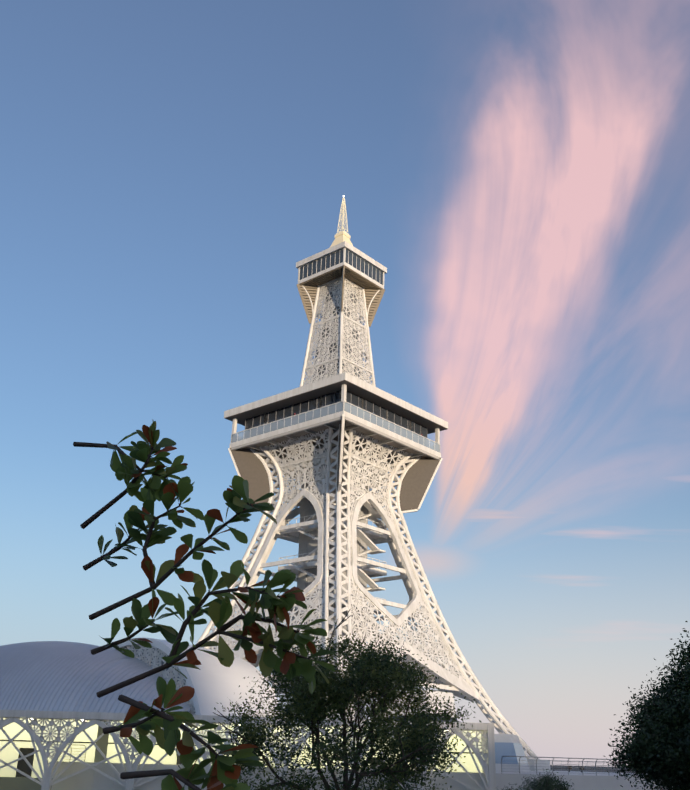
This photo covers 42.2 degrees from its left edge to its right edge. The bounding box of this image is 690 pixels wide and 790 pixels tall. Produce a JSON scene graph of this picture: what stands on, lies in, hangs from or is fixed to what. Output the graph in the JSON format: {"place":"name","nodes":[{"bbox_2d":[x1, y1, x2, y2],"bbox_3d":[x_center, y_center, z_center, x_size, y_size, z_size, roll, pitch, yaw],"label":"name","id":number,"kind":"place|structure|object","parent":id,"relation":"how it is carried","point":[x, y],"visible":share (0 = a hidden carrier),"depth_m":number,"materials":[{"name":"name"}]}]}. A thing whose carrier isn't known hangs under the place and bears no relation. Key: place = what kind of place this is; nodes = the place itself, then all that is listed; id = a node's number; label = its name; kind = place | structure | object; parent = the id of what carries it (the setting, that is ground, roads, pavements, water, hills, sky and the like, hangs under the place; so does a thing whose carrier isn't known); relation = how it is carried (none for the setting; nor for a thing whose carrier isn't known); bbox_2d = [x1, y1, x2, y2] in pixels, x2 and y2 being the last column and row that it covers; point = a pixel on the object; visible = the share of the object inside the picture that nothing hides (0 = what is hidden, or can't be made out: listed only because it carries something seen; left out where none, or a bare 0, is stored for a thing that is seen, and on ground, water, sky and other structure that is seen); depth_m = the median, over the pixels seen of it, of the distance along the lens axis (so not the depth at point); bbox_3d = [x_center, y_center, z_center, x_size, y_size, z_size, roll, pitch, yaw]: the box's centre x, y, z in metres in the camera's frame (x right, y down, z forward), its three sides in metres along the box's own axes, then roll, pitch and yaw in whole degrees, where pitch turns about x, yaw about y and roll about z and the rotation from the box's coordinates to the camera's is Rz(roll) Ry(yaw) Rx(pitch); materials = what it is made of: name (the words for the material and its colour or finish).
{"place":"outdoors","nodes":[
{"label":"outdoors","id":0,"kind":"place"},
{"bbox_2d":[73,442,309,789],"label":"branches","id":1,"kind":"object","parent":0,"point":[133,702],"visible":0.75,"depth_m":3.87,"materials":[{"name":"brown plant"}]},
{"bbox_2d":[97,419,337,789],"bbox_3d":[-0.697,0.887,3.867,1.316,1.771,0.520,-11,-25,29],"label":"leaves","id":2,"kind":"object","parent":1,"relation":"attached to","point":[305,669],"visible":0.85,"depth_m":3.85,"materials":[{"name":"green plant"}]},
{"bbox_2d":[0,718,481,777],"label":"windows","id":3,"kind":"structure","parent":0,"point":[9,753],"depth_m":69.78,"materials":[{"name":"yellow glass"}]},
{"bbox_2d":[0,740,473,776],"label":"arcade wall fittings","id":4,"kind":"object","parent":3,"relation":"attached to","point":[23,766],"visible":0.17,"depth_m":69.23,"materials":[{"name":"white metal"}]},
{"bbox_2d":[296,241,386,316],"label":"deck","id":5,"kind":"structure","parent":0,"point":[344,245],"depth_m":117.62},
{"bbox_2d":[296,265,384,326],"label":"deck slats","id":6,"kind":"object","parent":5,"relation":"attached to","point":[369,296],"visible":0.5,"depth_m":118.61,"materials":[{"name":"brown"}]},
{"bbox_2d":[299,266,382,298],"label":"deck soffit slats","id":7,"kind":"object","parent":6,"relation":"on","point":[347,270],"visible":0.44,"depth_m":117.45,"materials":[{"name":"brown"}]},
{"bbox_2d":[330,231,352,246],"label":"tower cap","id":8,"kind":"object","parent":5,"relation":"on","point":[342,236],"visible":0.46,"depth_m":121.77,"materials":[{"name":"beige metal"}]},
{"bbox_2d":[336,197,348,234],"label":"spire","id":9,"kind":"structure","parent":8,"relation":"on","point":[343,211],"depth_m":123.64,"materials":[{"name":"white metal"}]},
{"bbox_2d":[0,0,689,766],"label":"sky","id":10,"kind":"structure","parent":0,"point":[517,172],"materials":[{"name":"blue"}]},
{"bbox_2d":[550,765,635,772],"bbox_3d":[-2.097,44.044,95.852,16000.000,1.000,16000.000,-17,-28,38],"label":"ground","id":11,"kind":"structure","parent":0,"point":[558,767],"depth_m":1147.56,"materials":[{"name":"concrete"}]},
{"bbox_2d":[0,717,487,772],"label":"arcade body","id":12,"kind":"object","parent":11,"relation":"on","point":[482,731],"depth_m":69.28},
{"bbox_2d":[177,610,480,789],"bbox_3d":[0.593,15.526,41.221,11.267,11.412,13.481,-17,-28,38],"label":"tree","id":13,"kind":"object","parent":11,"relation":"on","point":[345,776],"visible":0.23,"depth_m":40.41,"materials":[{"name":"brown plant"}]},
{"bbox_2d":[292,445,367,719],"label":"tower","id":14,"kind":"structure","parent":11,"relation":"on","point":[308,544],"depth_m":104.82,"materials":[{"name":"metal"}]},
{"bbox_2d":[51,761,689,789],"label":"podium wall","id":15,"kind":"structure","parent":11,"relation":"on","point":[89,779],"depth_m":66.86,"materials":[{"name":"white concrete"}]},
{"bbox_2d":[0,641,192,712],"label":"vault roof","id":16,"kind":"structure","parent":15,"relation":"on","point":[56,676],"depth_m":79.30,"materials":[{"name":"grey metal"}]},
{"bbox_2d":[115,644,195,714],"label":"dome lattice","id":17,"kind":"object","parent":15,"relation":"on","point":[144,656],"visible":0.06,"depth_m":81.36,"materials":[{"name":"grey metal"}]},
{"bbox_2d":[124,644,194,712],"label":"vault lunette glass","id":18,"kind":"object","parent":17,"relation":"attached to","point":[158,665],"depth_m":81.74,"materials":[{"name":"grey glass"}]},
{"bbox_2d":[110,637,278,716],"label":"vault shell","id":19,"kind":"object","parent":15,"relation":"on","point":[213,682],"visible":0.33,"depth_m":80.19},
{"bbox_2d":[0,710,495,789],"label":"building facade","id":20,"kind":"structure","parent":15,"relation":"on","point":[46,781],"depth_m":66.42,"materials":[{"name":"white metal"}]},
{"bbox_2d":[0,721,256,789],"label":"doors","id":21,"kind":"structure","parent":20,"relation":"attached to","point":[16,783],"depth_m":68.38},
{"bbox_2d":[0,717,487,769],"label":"lattice screen","id":22,"kind":"object","parent":20,"relation":"attached to","point":[125,741],"visible":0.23,"depth_m":66.82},
{"bbox_2d":[256,712,276,716],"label":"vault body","id":23,"kind":"object","parent":15,"relation":"on","point":[263,714],"depth_m":79.81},
{"bbox_2d":[52,744,633,775],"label":"podium railing","id":24,"kind":"object","parent":15,"relation":"on","point":[536,766],"visible":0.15,"depth_m":68.57,"materials":[{"name":"grey metal"}]},
{"bbox_2d":[272,688,456,716],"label":"base pavilions","id":25,"kind":"object","parent":15,"relation":"on","point":[445,694],"visible":0.02,"depth_m":90.48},
{"bbox_2d":[389,715,457,721],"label":"base pavilion windows","id":26,"kind":"structure","parent":25,"relation":"attached to","point":[433,718],"depth_m":90.00,"materials":[{"name":"glass"}]},
{"bbox_2d":[494,734,530,772],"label":"footing","id":27,"kind":"object","parent":15,"relation":"on","point":[507,749],"depth_m":78.02,"materials":[{"name":"grey concrete"}]},
{"bbox_2d":[527,759,550,771],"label":"leg plinths","id":28,"kind":"object","parent":15,"relation":"on","point":[545,763],"visible":0.12,"depth_m":97.54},
{"bbox_2d":[196,424,538,758],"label":"tower legs","id":29,"kind":"object","parent":28,"relation":"on","point":[267,460],"visible":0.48,"depth_m":102.02,"materials":[{"name":"white metal"}]},
{"bbox_2d":[230,416,440,510],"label":"deck fins","id":30,"kind":"object","parent":29,"relation":"on","point":[414,485],"visible":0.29,"depth_m":109.33,"materials":[{"name":"beige metal"}]},
{"bbox_2d":[231,417,439,463],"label":"deck beams","id":31,"kind":"structure","parent":30,"relation":"on","point":[327,424],"depth_m":105.57,"materials":[{"name":"grey metal"}]},
{"bbox_2d":[228,414,442,512],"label":"deck fin frames","id":32,"kind":"structure","parent":29,"relation":"on","point":[341,460],"depth_m":101.06,"materials":[{"name":"white metal"}]},
{"bbox_2d":[224,372,447,456],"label":"deck","id":33,"kind":"structure","parent":29,"relation":"on","point":[336,379],"depth_m":105.03,"materials":[{"name":"white metal"}]},
{"bbox_2d":[245,390,426,445],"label":"deck glazing","id":34,"kind":"structure","parent":33,"relation":"in","point":[366,405],"depth_m":106.28,"materials":[{"name":"grey glass"}]},
{"bbox_2d":[244,392,427,444],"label":"deck mullions","id":35,"kind":"object","parent":33,"relation":"on","point":[325,407],"visible":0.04,"depth_m":107.04,"materials":[{"name":"grey metal"}]},
{"bbox_2d":[300,276,375,386],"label":"tower frame","id":36,"kind":"object","parent":33,"relation":"on","point":[341,316],"visible":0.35,"depth_m":115.43,"materials":[{"name":"white metal"}]},
{"bbox_2d":[225,380,446,468],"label":"deck soffit","id":37,"kind":"structure","parent":29,"relation":"on","point":[369,396],"depth_m":106.41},
{"bbox_2d":[207,429,466,682],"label":"lattice panels","id":38,"kind":"object","parent":29,"relation":"on","point":[423,630],"visible":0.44,"depth_m":102.84,"materials":[{"name":"white metal"}]},
{"bbox_2d":[216,445,458,693],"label":"interior floors","id":39,"kind":"structure","parent":29,"relation":"on","point":[375,535],"depth_m":103.91,"materials":[{"name":"white concrete"}]},
{"bbox_2d":[207,450,478,701],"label":"tower frames","id":40,"kind":"structure","parent":29,"relation":"attached to","point":[446,677],"depth_m":101.93,"materials":[{"name":"white metal"}]},
{"bbox_2d":[567,766,583,771],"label":"podium floodlights","id":41,"kind":"object","parent":15,"relation":"on","point":[568,767],"visible":0.29,"depth_m":100.92,"materials":[{"name":"grey metal"}]},
{"bbox_2d":[603,621,689,789],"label":"tree wood","id":42,"kind":"object","parent":11,"relation":"on","point":[644,749],"visible":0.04,"depth_m":33.67,"materials":[{"name":"brown plant"}]},
{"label":"shrub wood","id":43,"kind":"object","parent":11,"relation":"on","visible":0},
{"bbox_2d":[497,768,573,789],"bbox_3d":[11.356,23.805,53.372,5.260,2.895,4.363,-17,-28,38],"label":"shrub leaves","id":44,"kind":"object","parent":43,"relation":"attached to","point":[543,779],"visible":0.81,"depth_m":52.43,"materials":[{"name":"green plant"}]},
{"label":"lower deck roof","id":45,"kind":"object","parent":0,"visible":0},
{"bbox_2d":[312,282,362,382],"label":"shaft","id":46,"kind":"object","parent":45,"relation":"on","point":[337,364],"depth_m":115.41,"materials":[{"name":"grey metal"}]},
{"bbox_2d":[303,279,372,385],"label":"lattice panel","id":47,"kind":"object","parent":45,"relation":"on","point":[362,337],"visible":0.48,"depth_m":115.03,"materials":[{"name":"white metal"}]}
]}

